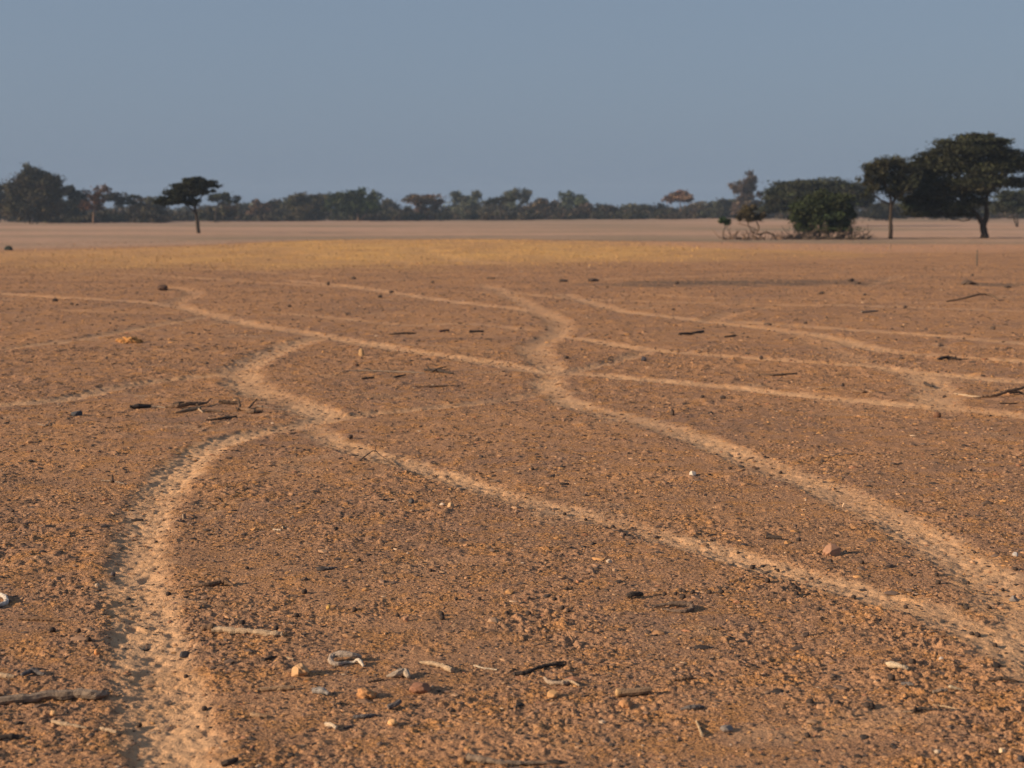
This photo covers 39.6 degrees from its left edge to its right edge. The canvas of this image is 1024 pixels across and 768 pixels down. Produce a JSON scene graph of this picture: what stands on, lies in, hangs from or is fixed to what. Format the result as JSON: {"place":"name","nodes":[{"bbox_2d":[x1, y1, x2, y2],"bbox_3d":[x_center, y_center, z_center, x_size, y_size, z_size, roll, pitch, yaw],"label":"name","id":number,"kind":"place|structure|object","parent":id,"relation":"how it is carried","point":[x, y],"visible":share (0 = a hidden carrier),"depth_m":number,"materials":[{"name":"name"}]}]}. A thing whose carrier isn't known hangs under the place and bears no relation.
{"place":"outdoors","nodes":[
{"label":"outdoors","id":0,"kind":"place"},
{"bbox_2d":[1,238,988,268],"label":"dry grass","id":1,"kind":"structure","parent":0,"point":[412,254],"depth_m":52.33,"materials":[{"name":"plant"}]},
{"bbox_2d":[0,217,1023,767],"bbox_3d":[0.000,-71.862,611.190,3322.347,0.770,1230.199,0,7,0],"label":"ground","id":2,"kind":"structure","parent":0,"point":[68,239],"depth_m":7.91,"materials":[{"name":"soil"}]},
{"bbox_2d":[0,592,8,605],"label":"stick","id":3,"kind":"object","parent":2,"relation":"on","point":[5,598],"visible":1,"depth_m":5.50,"materials":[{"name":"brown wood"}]},
{"bbox_2d":[0,183,9,221],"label":"tree","id":4,"kind":"object","parent":2,"relation":"on","point":[1,193],"visible":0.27,"depth_m":237.41,"materials":[{"name":"green plant"}]},
{"bbox_2d":[0,672,14,678],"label":"wood piece","id":5,"kind":"object","parent":2,"relation":"on","point":[6,675],"visible":1,"depth_m":4.62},
{"bbox_2d":[0,733,24,739],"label":"stick","id":6,"kind":"object","parent":2,"relation":"on","point":[11,736],"visible":1,"depth_m":4.09,"materials":[{"name":"brown wood"}]},
{"bbox_2d":[20,667,44,675],"bbox_3d":[-1.565,0.941,4.650,0.077,0.026,0.041,-2,7,-13],"label":"wood piece","id":7,"kind":"object","parent":2,"relation":"on","point":[31,671],"visible":1,"depth_m":4.64,"materials":[{"name":"wood"}]},
{"bbox_2d":[0,162,68,223],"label":"tree","id":8,"kind":"object","parent":2,"relation":"on","point":[29,186],"visible":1,"depth_m":221.96,"materials":[{"name":"green plant"}]},
{"bbox_2d":[18,617,59,621],"bbox_3d":[-1.752,0.870,5.272,0.163,0.015,0.015,1,7,7],"label":"stick","id":9,"kind":"object","parent":2,"relation":"on","point":[36,618],"visible":1,"depth_m":5.27,"materials":[{"name":"brown wood"}]},
{"bbox_2d":[0,688,109,704],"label":"branch","id":10,"kind":"object","parent":2,"relation":"on","point":[82,693],"visible":1,"depth_m":4.42,"materials":[{"name":"grey wood"}]},
{"bbox_2d":[51,719,86,728],"bbox_3d":[-1.305,1.002,4.182,0.123,0.017,0.018,2,7,19],"label":"stick","id":11,"kind":"object","parent":2,"relation":"on","point":[65,724],"visible":1,"depth_m":4.18,"materials":[{"name":"brown wood"}]},
{"bbox_2d":[59,185,91,218],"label":"tree","id":12,"kind":"object","parent":2,"relation":"on","point":[74,199],"visible":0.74,"depth_m":247.09,"materials":[{"name":"green plant"}]},
{"bbox_2d":[71,411,82,415],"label":"stone","id":13,"kind":"object","parent":2,"relation":"on","point":[77,413],"visible":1,"depth_m":10.55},
{"bbox_2d":[78,184,112,223],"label":"tree","id":14,"kind":"object","parent":2,"relation":"on","point":[95,197],"visible":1,"depth_m":219.80,"materials":[{"name":"green plant"}]},
{"bbox_2d":[99,726,116,733],"bbox_3d":[-1.178,1.010,4.152,0.065,0.013,0.013,3,7,24],"label":"splinter","id":15,"kind":"object","parent":2,"relation":"on","point":[107,729],"visible":1,"depth_m":4.15,"materials":[{"name":"brown wood"}]},
{"bbox_2d":[101,475,125,484],"bbox_3d":[-2.222,0.537,7.972,0.212,0.039,0.054,6,9,40],"label":"twig","id":16,"kind":"object","parent":2,"relation":"on","point":[112,479],"visible":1,"depth_m":7.97,"materials":[{"name":"brown wood"}]},
{"bbox_2d":[102,191,142,214],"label":"acacia tree","id":17,"kind":"object","parent":2,"relation":"on","point":[119,200],"visible":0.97,"depth_m":252.12,"materials":[{"name":"green plant"}]},
{"bbox_2d":[118,337,142,343],"bbox_3d":[-4.454,-0.494,16.599,0.292,0.122,0.244,0,7,0],"label":"earth lump","id":18,"kind":"object","parent":2,"relation":"on","point":[125,340],"visible":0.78,"depth_m":16.53,"materials":[{"name":"soil"}]},
{"bbox_2d":[129,403,150,408],"bbox_3d":[-2.872,0.170,11.001,0.169,0.044,0.047,-4,8,-33],"label":"wood chunk","id":19,"kind":"object","parent":2,"relation":"on","point":[138,405],"visible":1,"depth_m":10.98,"materials":[{"name":"wood"}]},
{"bbox_2d":[125,196,171,217],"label":"bush","id":20,"kind":"object","parent":2,"relation":"on","point":[142,208],"visible":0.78,"depth_m":262.32,"materials":[{"name":"green plant"}]},
{"bbox_2d":[157,284,167,290],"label":"stone","id":21,"kind":"object","parent":2,"relation":"on","point":[162,287],"visible":0.95,"depth_m":28.09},
{"bbox_2d":[179,651,188,657],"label":"stone","id":22,"kind":"object","parent":2,"relation":"on","point":[184,654],"visible":1,"depth_m":4.88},
{"bbox_2d":[152,176,223,232],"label":"acacia tree","id":23,"kind":"object","parent":2,"relation":"on","point":[189,188],"visible":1,"depth_m":110.63,"materials":[{"name":"green plant"}]},
{"bbox_2d":[166,398,210,407],"bbox_3d":[-2.479,0.158,11.081,0.406,0.051,0.181,-6,9,-41],"label":"stick","id":24,"kind":"object","parent":2,"relation":"on","point":[189,403],"visible":0.99,"depth_m":11.03,"materials":[{"name":"brown wood"}]},
{"bbox_2d":[175,406,202,412],"bbox_3d":[-2.450,0.195,10.825,0.212,0.035,0.191,-1,7,-8],"label":"bark piece","id":25,"kind":"object","parent":2,"relation":"on","point":[199,408],"visible":1,"depth_m":10.81,"materials":[{"name":"brown wood"}]},
{"bbox_2d":[190,577,233,586],"bbox_3d":[-1.214,0.802,5.755,0.176,0.034,0.051,-1,7,-10],"label":"stick","id":26,"kind":"object","parent":2,"relation":"on","point":[224,580],"visible":1,"depth_m":5.75,"materials":[{"name":"brown wood"}]},
{"bbox_2d":[192,202,240,221],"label":"bush","id":27,"kind":"object","parent":2,"relation":"on","point":[225,210],"visible":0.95,"depth_m":258.81,"materials":[{"name":"green plant"}]},
{"bbox_2d":[206,415,236,420],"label":"stick","id":28,"kind":"object","parent":2,"relation":"on","point":[223,417],"visible":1,"depth_m":10.37,"materials":[{"name":"brown wood"}]},
{"bbox_2d":[206,191,243,222],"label":"acacia tree","id":29,"kind":"object","parent":2,"relation":"on","point":[223,196],"visible":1,"depth_m":247.56,"materials":[{"name":"green plant"}]},
{"bbox_2d":[218,399,237,403],"bbox_3d":[-2.240,0.141,11.245,0.160,0.042,0.030,0,7,0],"label":"branch stub","id":30,"kind":"object","parent":2,"relation":"on","point":[227,402],"visible":0.92,"depth_m":11.23,"materials":[{"name":"brown wood"}]},
{"bbox_2d":[221,757,238,765],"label":"stick","id":31,"kind":"object","parent":2,"relation":"on","point":[229,761],"visible":1,"depth_m":3.91,"materials":[{"name":"brown wood"}]},
{"bbox_2d":[200,623,282,636],"bbox_3d":[-0.971,0.883,5.106,0.317,0.039,0.036,2,7,13],"label":"stick","id":32,"kind":"object","parent":2,"relation":"on","point":[213,627],"visible":1,"depth_m":5.10,"materials":[{"name":"brown wood"}]},
{"bbox_2d":[232,202,252,212],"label":"bush","id":33,"kind":"object","parent":2,"relation":"on","point":[243,206],"visible":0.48,"depth_m":326.30,"materials":[{"name":"green plant"}]},
{"bbox_2d":[232,397,262,410],"bbox_3d":[-2.027,0.157,10.900,0.185,0.093,0.354,-2,7,-19],"label":"root","id":34,"kind":"object","parent":2,"relation":"on","point":[245,408],"visible":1,"depth_m":10.90,"materials":[{"name":"brown wood"}]},
{"bbox_2d":[244,198,273,216],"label":"bush","id":35,"kind":"object","parent":2,"relation":"on","point":[258,208],"visible":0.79,"depth_m":306.77,"materials":[{"name":"green plant"}]},
{"bbox_2d":[250,712,267,717],"bbox_3d":[-0.762,0.995,4.272,0.058,0.016,0.018,3,7,21],"label":"wood chip","id":36,"kind":"object","parent":2,"relation":"on","point":[255,715],"visible":1,"depth_m":4.27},
{"bbox_2d":[257,685,293,691],"bbox_3d":[-0.750,0.967,4.514,0.118,0.020,0.019,-1,7,-6],"label":"stick","id":37,"kind":"object","parent":2,"relation":"on","point":[276,688],"visible":1,"depth_m":4.51,"materials":[{"name":"brown wood"}]},
{"bbox_2d":[267,198,288,216],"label":"bush","id":38,"kind":"object","parent":2,"relation":"on","point":[276,204],"visible":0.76,"depth_m":311.14,"materials":[{"name":"green plant"}]},
{"bbox_2d":[291,663,309,676],"bbox_3d":[-0.694,0.939,4.667,0.060,0.050,0.068,0,7,0],"label":"stone","id":39,"kind":"object","parent":2,"relation":"on","point":[300,669],"visible":1,"depth_m":4.65,"materials":[{"name":"stone"}]},
{"bbox_2d":[280,191,330,219],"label":"tree","id":40,"kind":"object","parent":2,"relation":"on","point":[310,205],"visible":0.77,"depth_m":291.03,"materials":[{"name":"green plant"}]},
{"bbox_2d":[312,686,328,694],"bbox_3d":[-0.600,0.963,4.475,0.060,0.024,0.024,2,7,17],"label":"bark flake","id":41,"kind":"object","parent":2,"relation":"on","point":[319,690],"visible":1,"depth_m":4.47,"materials":[{"name":"grey wood"}]},
{"bbox_2d":[324,722,337,729],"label":"stick","id":42,"kind":"object","parent":2,"relation":"on","point":[334,726],"visible":1,"depth_m":4.19,"materials":[{"name":"brown wood"}]},
{"bbox_2d":[328,650,364,666],"bbox_3d":[-0.556,0.922,4.780,0.130,0.038,0.087,0,7,0],"label":"root","id":43,"kind":"object","parent":2,"relation":"on","point":[339,653],"visible":1,"depth_m":4.79,"materials":[{"name":"grey wood"}]},
{"bbox_2d":[323,186,391,220],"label":"bush","id":44,"kind":"object","parent":2,"relation":"on","point":[354,202],"visible":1,"depth_m":281.39,"materials":[{"name":"green plant"}]},
{"bbox_2d":[353,713,376,718],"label":"stick","id":45,"kind":"object","parent":2,"relation":"on","point":[360,716],"visible":1,"depth_m":4.28,"materials":[{"name":"grey wood"}]},
{"bbox_2d":[356,687,376,698],"bbox_3d":[-0.455,0.971,4.452,0.066,0.041,0.056,0,7,0],"label":"stone","id":46,"kind":"object","parent":2,"relation":"on","point":[364,692],"visible":0.98,"depth_m":4.43,"materials":[{"name":"stone"}]},
{"bbox_2d":[359,446,396,466],"bbox_3d":[-0.844,0.441,8.676,0.169,0.078,0.387,-3,7,-24],"label":"twig","id":47,"kind":"object","parent":2,"relation":"on","point":[387,460],"visible":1,"depth_m":8.71,"materials":[{"name":"brown wood"}]},
{"bbox_2d":[342,368,421,372],"bbox_3d":[-1.220,-0.132,13.514,0.828,0.046,0.170,1,7,6],"label":"branch","id":48,"kind":"object","parent":2,"relation":"on","point":[369,370],"visible":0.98,"depth_m":13.53,"materials":[{"name":"brown wood"}]},
{"bbox_2d":[367,668,410,682],"bbox_3d":[-0.403,0.946,4.625,0.144,0.031,0.050,-2,7,-15],"label":"root piece","id":49,"kind":"object","parent":2,"relation":"on","point":[405,672],"visible":1,"depth_m":4.63,"materials":[{"name":"brown wood"}]},
{"bbox_2d":[379,197,402,211],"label":"bush","id":50,"kind":"object","parent":2,"relation":"on","point":[387,202],"visible":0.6,"depth_m":356.38,"materials":[{"name":"green plant"}]},
{"bbox_2d":[387,719,397,725],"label":"stone","id":51,"kind":"object","parent":2,"relation":"on","point":[392,722],"visible":1,"depth_m":4.22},
{"bbox_2d":[387,699,401,708],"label":"stick","id":52,"kind":"object","parent":2,"relation":"on","point":[396,703],"visible":1,"depth_m":4.34,"materials":[{"name":"grey wood"}]},
{"bbox_2d":[409,682,430,693],"bbox_3d":[-0.292,0.962,4.503,0.068,0.036,0.068,0,7,0],"label":"stone","id":53,"kind":"object","parent":2,"relation":"on","point":[419,688],"visible":1,"depth_m":4.48,"materials":[{"name":"stone"}]},
{"bbox_2d":[397,193,446,220],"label":"acacia tree","id":54,"kind":"object","parent":2,"relation":"on","point":[421,202],"visible":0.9,"depth_m":296.70,"materials":[{"name":"green plant"}]},
{"bbox_2d":[403,205,452,215],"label":"bush","id":55,"kind":"object","parent":2,"relation":"on","point":[436,210],"visible":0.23,"depth_m":325.97,"materials":[{"name":"green plant"}]},
{"bbox_2d":[420,661,454,672],"bbox_3d":[-0.247,0.937,4.739,0.149,0.021,0.030,6,9,40],"label":"twig","id":56,"kind":"object","parent":2,"relation":"on","point":[444,666],"visible":1,"depth_m":4.73,"materials":[{"name":"brown wood"}]},
{"bbox_2d":[423,366,453,373],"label":"twig clump","id":57,"kind":"object","parent":2,"relation":"on","point":[436,370],"visible":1,"depth_m":13.53,"materials":[{"name":"brown wood"}]},
{"bbox_2d":[416,385,460,386],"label":"stick","id":58,"kind":"object","parent":2,"relation":"on","point":[438,385],"visible":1,"depth_m":12.41,"materials":[{"name":"brown wood"}]},
{"bbox_2d":[443,189,482,213],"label":"bush","id":59,"kind":"object","parent":2,"relation":"on","point":[467,202],"visible":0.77,"depth_m":346.09,"materials":[{"name":"green plant"}]},
{"bbox_2d":[474,204,521,213],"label":"bush","id":60,"kind":"object","parent":2,"relation":"on","point":[488,208],"visible":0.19,"depth_m":341.67,"materials":[{"name":"green plant"}]},
{"bbox_2d":[480,195,516,219],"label":"acacia tree","id":61,"kind":"object","parent":2,"relation":"on","point":[502,199],"visible":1,"depth_m":286.50,"materials":[{"name":"green plant"}]},
{"bbox_2d":[465,752,546,764],"bbox_3d":[-0.011,1.034,3.911,0.236,0.024,0.037,1,7,6],"label":"branch","id":62,"kind":"object","parent":2,"relation":"on","point":[476,758],"visible":1,"depth_m":3.91,"materials":[{"name":"brown wood"}]},
{"bbox_2d":[0,199,1023,222],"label":"scrubland","id":63,"kind":"structure","parent":2,"relation":"on","point":[116,215],"depth_m":290.97,"materials":[{"name":"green plant"}]},
{"bbox_2d":[493,187,533,211],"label":"tree","id":64,"kind":"object","parent":2,"relation":"on","point":[523,197],"visible":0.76,"depth_m":336.25,"materials":[{"name":"green plant"}]},
{"bbox_2d":[513,661,565,675],"bbox_3d":[0.093,0.940,4.702,0.209,0.024,0.027,-5,8,-34],"label":"branch","id":65,"kind":"object","parent":2,"relation":"on","point":[542,666],"visible":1,"depth_m":4.69,"materials":[{"name":"brown wood"}]},
{"bbox_2d":[521,197,566,219],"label":"bush","id":66,"kind":"object","parent":2,"relation":"on","point":[543,205],"visible":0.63,"depth_m":316.55,"materials":[{"name":"green plant"}]},
{"bbox_2d":[547,690,557,697],"bbox_3d":[0.127,0.970,4.446,0.032,0.026,0.028,3,7,22],"label":"stone","id":67,"kind":"object","parent":2,"relation":"on","point":[552,693],"visible":1,"depth_m":4.44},
{"bbox_2d":[543,676,579,685],"bbox_3d":[0.156,0.956,4.560,0.132,0.018,0.041,3,7,23],"label":"twig clump","id":68,"kind":"object","parent":2,"relation":"on","point":[561,682],"visible":1,"depth_m":4.55,"materials":[{"name":"brown wood"}]},
{"bbox_2d":[557,190,591,211],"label":"bush","id":69,"kind":"object","parent":2,"relation":"on","point":[571,199],"visible":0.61,"depth_m":345.78,"materials":[{"name":"green plant"}]},
{"bbox_2d":[565,203,624,218],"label":"bush","id":70,"kind":"object","parent":2,"relation":"on","point":[583,210],"visible":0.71,"depth_m":306.42,"materials":[{"name":"green plant"}]},
{"bbox_2d":[618,699,632,707],"bbox_3d":[0.351,0.985,4.378,0.039,0.031,0.036,-5,9,-37],"label":"stone","id":71,"kind":"object","parent":2,"relation":"on","point":[625,703],"visible":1,"depth_m":4.37,"materials":[{"name":"stone"}]},
{"bbox_2d":[621,203,639,209],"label":"bush","id":72,"kind":"object","parent":2,"relation":"on","point":[627,206],"visible":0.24,"depth_m":346.54,"materials":[{"name":"green plant"}]},
{"bbox_2d":[615,686,651,696],"bbox_3d":[0.382,0.967,4.472,0.120,0.029,0.028,-1,7,-9],"label":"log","id":73,"kind":"object","parent":2,"relation":"on","point":[619,692],"visible":1,"depth_m":4.46,"materials":[{"name":"brown wood"}]},
{"bbox_2d":[626,591,643,597],"bbox_3d":[0.482,0.823,5.570,0.074,0.026,0.023,-3,7,-24],"label":"charcoal piece","id":74,"kind":"object","parent":2,"relation":"on","point":[631,594],"visible":1,"depth_m":5.56,"materials":[{"name":"brown wood"}]},
{"bbox_2d":[631,202,679,218],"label":"tree","id":75,"kind":"object","parent":2,"relation":"on","point":[647,207],"visible":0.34,"depth_m":326.17,"materials":[{"name":"green plant"}]},
{"bbox_2d":[653,601,694,612],"bbox_3d":[0.622,0.847,5.426,0.148,0.027,0.095,5,8,36],"label":"bark strip","id":76,"kind":"object","parent":2,"relation":"on","point":[688,604],"visible":1,"depth_m":5.43,"materials":[{"name":"grey wood"}]},
{"bbox_2d":[661,189,693,210],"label":"tree","id":77,"kind":"object","parent":2,"relation":"on","point":[679,195],"visible":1,"depth_m":296.28,"materials":[{"name":"brown plant"}]},
{"bbox_2d":[673,676,694,680],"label":"stick","id":78,"kind":"object","parent":2,"relation":"on","point":[683,678],"visible":1,"depth_m":4.61,"materials":[{"name":"brown wood"}]},
{"bbox_2d":[678,330,703,334],"bbox_3d":[2.293,-0.651,18.059,0.072,0.043,0.631,5,8,37],"label":"wood piece","id":79,"kind":"object","parent":2,"relation":"on","point":[690,333],"visible":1,"depth_m":17.95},
{"bbox_2d":[680,704,703,710],"bbox_3d":[0.551,0.987,4.339,0.074,0.020,0.019,-1,7,-9],"label":"bark flake","id":80,"kind":"object","parent":2,"relation":"on","point":[693,706],"visible":1,"depth_m":4.33,"materials":[{"name":"grey wood"}]},
{"bbox_2d":[681,201,713,212],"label":"bush","id":81,"kind":"object","parent":2,"relation":"on","point":[695,206],"visible":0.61,"depth_m":316.15,"materials":[{"name":"green plant"}]},
{"bbox_2d":[703,197,737,217],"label":"bush","id":82,"kind":"object","parent":2,"relation":"on","point":[724,203],"visible":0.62,"depth_m":316.05,"materials":[{"name":"green plant"}]},
{"bbox_2d":[718,216,731,239],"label":"shrub","id":83,"kind":"object","parent":2,"relation":"on","point":[724,221],"visible":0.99,"depth_m":82.38,"materials":[{"name":"green plant"}]},
{"bbox_2d":[720,725,732,732],"bbox_3d":[0.630,1.012,4.168,0.035,0.022,0.031,-6,9,-43],"label":"stone","id":84,"kind":"object","parent":2,"relation":"on","point":[726,728],"visible":1,"depth_m":4.16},
{"bbox_2d":[711,228,765,239],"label":"brushwood","id":85,"kind":"object","parent":2,"relation":"on","point":[744,237],"visible":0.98,"depth_m":82.74,"materials":[{"name":"brown plant"}]},
{"bbox_2d":[727,168,763,217],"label":"tree","id":86,"kind":"object","parent":2,"relation":"on","point":[744,191],"visible":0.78,"depth_m":296.29,"materials":[{"name":"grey plant"}]},
{"bbox_2d":[734,204,776,239],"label":"shrub","id":87,"kind":"object","parent":2,"relation":"on","point":[747,213],"visible":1,"depth_m":83.31,"materials":[{"name":"green plant"}]},
{"bbox_2d":[766,534,781,539],"bbox_3d":[1.222,0.715,6.638,0.075,0.022,0.020,2,7,18],"label":"burnt stub","id":88,"kind":"object","parent":2,"relation":"on","point":[773,537],"visible":1,"depth_m":6.63,"materials":[{"name":"brown wood"}]},
{"bbox_2d":[758,372,796,375],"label":"stick","id":89,"kind":"object","parent":2,"relation":"on","point":[781,374],"visible":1,"depth_m":13.31,"materials":[{"name":"brown wood"}]},
{"bbox_2d":[767,232,797,239],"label":"brushwood","id":90,"kind":"object","parent":2,"relation":"on","point":[781,237],"visible":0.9,"depth_m":83.42,"materials":[{"name":"brown plant"}]},
{"bbox_2d":[756,176,880,214],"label":"acacia tree","id":91,"kind":"object","parent":2,"relation":"on","point":[778,196],"visible":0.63,"depth_m":166.88,"materials":[{"name":"green plant"}]},
{"bbox_2d":[764,224,874,239],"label":"brushwood","id":92,"kind":"object","parent":2,"relation":"on","point":[799,235],"visible":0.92,"depth_m":84.17,"materials":[{"name":"brown plant"}]},
{"bbox_2d":[784,188,864,236],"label":"broadleaf bush","id":93,"kind":"object","parent":2,"relation":"on","point":[835,212],"visible":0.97,"depth_m":85.29,"materials":[{"name":"green plant"}]},
{"bbox_2d":[822,542,840,556],"bbox_3d":[1.416,0.741,6.319,0.085,0.073,0.056,-4,8,-31],"label":"rock","id":94,"kind":"object","parent":2,"relation":"on","point":[830,549],"visible":1,"depth_m":6.30,"materials":[{"name":"stone"}]},
{"bbox_2d":[858,201,919,220],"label":"bush","id":95,"kind":"object","parent":2,"relation":"on","point":[881,211],"visible":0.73,"depth_m":237.11,"materials":[{"name":"green plant"}]},
{"bbox_2d":[854,153,926,238],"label":"acacia tree","id":96,"kind":"object","parent":2,"relation":"on","point":[879,175],"visible":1,"depth_m":84.99,"materials":[{"name":"green plant"}]},
{"bbox_2d":[886,661,907,669],"bbox_3d":[1.267,0.930,4.696,0.082,0.026,0.026,4,8,29],"label":"stick","id":97,"kind":"object","parent":2,"relation":"on","point":[891,664],"visible":1,"depth_m":4.69,"materials":[{"name":"brown wood"}]},
{"bbox_2d":[903,706,936,713],"bbox_3d":[1.239,0.990,4.322,0.103,0.017,0.031,-1,7,-8],"label":"twig clump","id":98,"kind":"object","parent":2,"relation":"on","point":[912,711],"visible":1,"depth_m":4.32,"materials":[{"name":"brown wood"}]},
{"bbox_2d":[932,688,947,692],"bbox_3d":[1.351,0.968,4.489,0.052,0.014,0.015,-1,7,-8],"label":"bark piece","id":99,"kind":"object","parent":2,"relation":"on","point":[940,690],"visible":1,"depth_m":4.48,"materials":[{"name":"brown wood"}]},
{"bbox_2d":[937,355,967,359],"bbox_3d":[4.563,-0.269,14.729,0.391,0.055,0.101,-2,7,-13],"label":"wood piece","id":100,"kind":"object","parent":2,"relation":"on","point":[946,357],"visible":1,"depth_m":14.73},
{"bbox_2d":[900,205,1008,219],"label":"bush","id":101,"kind":"object","parent":2,"relation":"on","point":[981,213],"visible":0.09,"depth_m":247.03,"materials":[{"name":"green plant"}]},
{"bbox_2d":[894,131,1023,237],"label":"acacia tree","id":102,"kind":"object","parent":2,"relation":"on","point":[935,194],"visible":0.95,"depth_m":86.28,"materials":[{"name":"green plant"}]},
{"bbox_2d":[946,293,998,301],"bbox_3d":[7.931,-1.505,24.726,1.122,0.124,0.347,-2,7,-18],"label":"stick","id":103,"kind":"object","parent":2,"relation":"on","point":[990,295],"visible":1,"depth_m":24.83,"materials":[{"name":"brown wood"}]},
{"bbox_2d":[987,676,1016,681],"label":"stick","id":104,"kind":"object","parent":2,"relation":"on","point":[997,678],"visible":1,"depth_m":4.60,"materials":[{"name":"brown wood"}]},
{"bbox_2d":[981,386,1023,397],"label":"branch","id":105,"kind":"object","parent":2,"relation":"on","point":[1013,390],"visible":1,"depth_m":11.75,"materials":[{"name":"brown wood"}]},
{"bbox_2d":[988,188,1023,226],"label":"acacia tree","id":106,"kind":"object","parent":2,"relation":"on","point":[1012,201],"visible":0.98,"depth_m":162.66,"materials":[{"name":"green plant"}]},
{"bbox_2d":[0,0,1023,210],"label":"sky","id":107,"kind":"structure","parent":0,"point":[616,102],"materials":[{"name":"blue"}]},
{"bbox_2d":[961,280,976,284],"bbox_3d":[9.745,-2.156,30.340,0.294,0.145,0.267,0,7,0],"label":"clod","id":108,"kind":"object","parent":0,"point":[966,282],"visible":0.94,"depth_m":30.27,"materials":[{"name":"soil"}]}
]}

